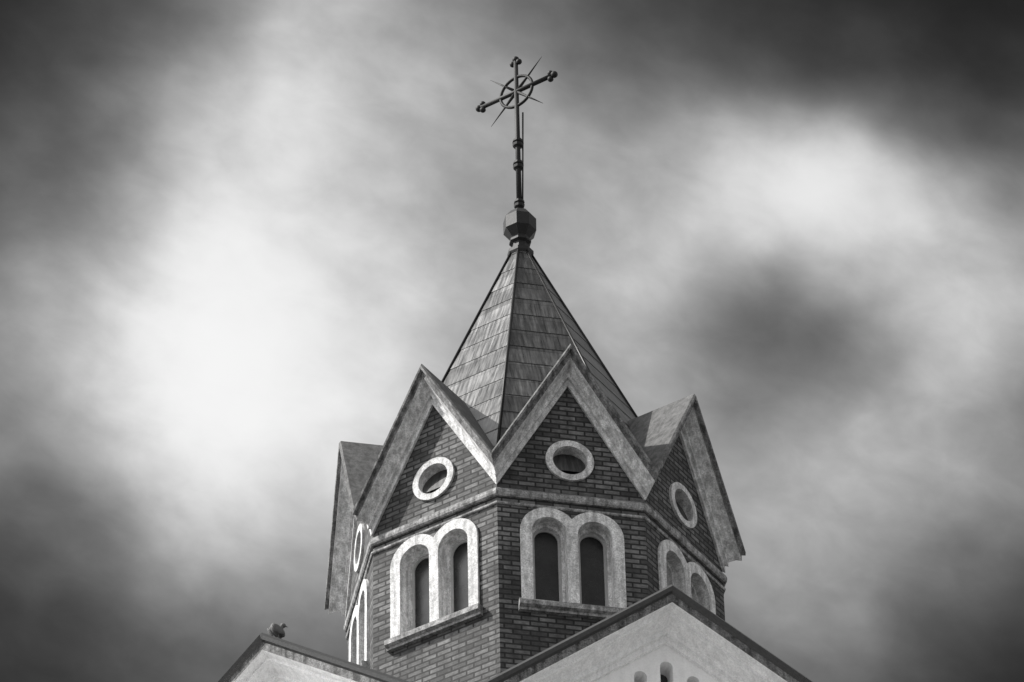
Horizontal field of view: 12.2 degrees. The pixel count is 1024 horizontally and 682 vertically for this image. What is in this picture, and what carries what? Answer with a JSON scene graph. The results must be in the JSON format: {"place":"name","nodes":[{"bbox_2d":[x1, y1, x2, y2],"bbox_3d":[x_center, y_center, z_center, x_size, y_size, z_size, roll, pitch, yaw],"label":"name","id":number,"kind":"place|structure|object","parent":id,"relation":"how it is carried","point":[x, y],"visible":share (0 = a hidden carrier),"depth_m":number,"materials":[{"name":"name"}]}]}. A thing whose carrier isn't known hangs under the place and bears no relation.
{"place":"outdoors","nodes":[
{"label":"outdoors","id":0,"kind":"place"},
{"bbox_2d":[430,470,580,492],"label":"lantern interior","id":1,"kind":"object","parent":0,"point":[567,472],"visible":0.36,"depth_m":70.87,"materials":[{"name":"black"}]},
{"bbox_2d":[0,0,1023,681],"label":"sky","id":2,"kind":"structure","parent":0,"point":[237,237],"materials":[{"name":"grey"}]},
{"bbox_2d":[484,584,812,681],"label":"gable","id":3,"kind":"structure","parent":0,"point":[696,633],"depth_m":62.03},
{"bbox_3d":[0.798,24.316,56.072,23.000,34.800,23.000,6,-39,-9],"label":"church","id":4,"kind":"object","parent":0,"visible":0},
{"bbox_2d":[348,388,724,681],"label":"brick lantern walls","id":5,"kind":"structure","parent":4,"relation":"on","point":[502,634],"depth_m":70.17,"materials":[{"name":"grey brick"}]},
{"bbox_2d":[324,343,745,620],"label":"lantern gable cornices","id":6,"kind":"object","parent":5,"relation":"on","point":[368,476],"visible":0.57,"depth_m":71.57,"materials":[{"name":"grey stone"}]},
{"bbox_2d":[344,440,726,667],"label":"stone lantern trim","id":7,"kind":"structure","parent":5,"relation":"attached to","point":[688,578],"depth_m":70.09,"materials":[{"name":"grey stone"}]},
{"bbox_2d":[412,530,692,628],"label":"arched windows","id":8,"kind":"structure","parent":5,"relation":"in","point":[547,567],"depth_m":69.83,"materials":[{"name":"black glass"}]},
{"bbox_2d":[423,249,687,520],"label":"spire roof","id":9,"kind":"structure","parent":5,"relation":"on","point":[523,332],"depth_m":73.82,"materials":[{"name":"grey tile"}]},
{"bbox_2d":[503,208,535,256],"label":"finial","id":10,"kind":"object","parent":9,"relation":"on","point":[519,228],"visible":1,"depth_m":76.58,"materials":[{"name":"grey metal"}]},
{"bbox_2d":[475,56,557,208],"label":"cross","id":11,"kind":"object","parent":10,"relation":"on","point":[518,141],"visible":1,"depth_m":78.37,"materials":[{"name":"black metal"}]},
{"label":"ground","id":12,"kind":"structure","parent":0,"visible":0},
{"bbox_2d":[595,644,718,681],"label":"gable wall","id":13,"kind":"structure","parent":12,"relation":"on","point":[665,663],"depth_m":62.17,"materials":[{"name":"grey paint"}]},
{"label":"tympanum","id":14,"kind":"object","parent":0,"visible":0},
{"bbox_2d":[218,633,408,681],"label":"gable","id":15,"kind":"structure","parent":14,"relation":"on","point":[263,657],"depth_m":64.50,"materials":[{"name":"paint"}]},
{"bbox_2d":[267,623,286,638],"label":"pigeon","id":16,"kind":"object","parent":15,"relation":"on","point":[276,630],"visible":1,"depth_m":65.08,"materials":[{"name":"grey"}]}
]}

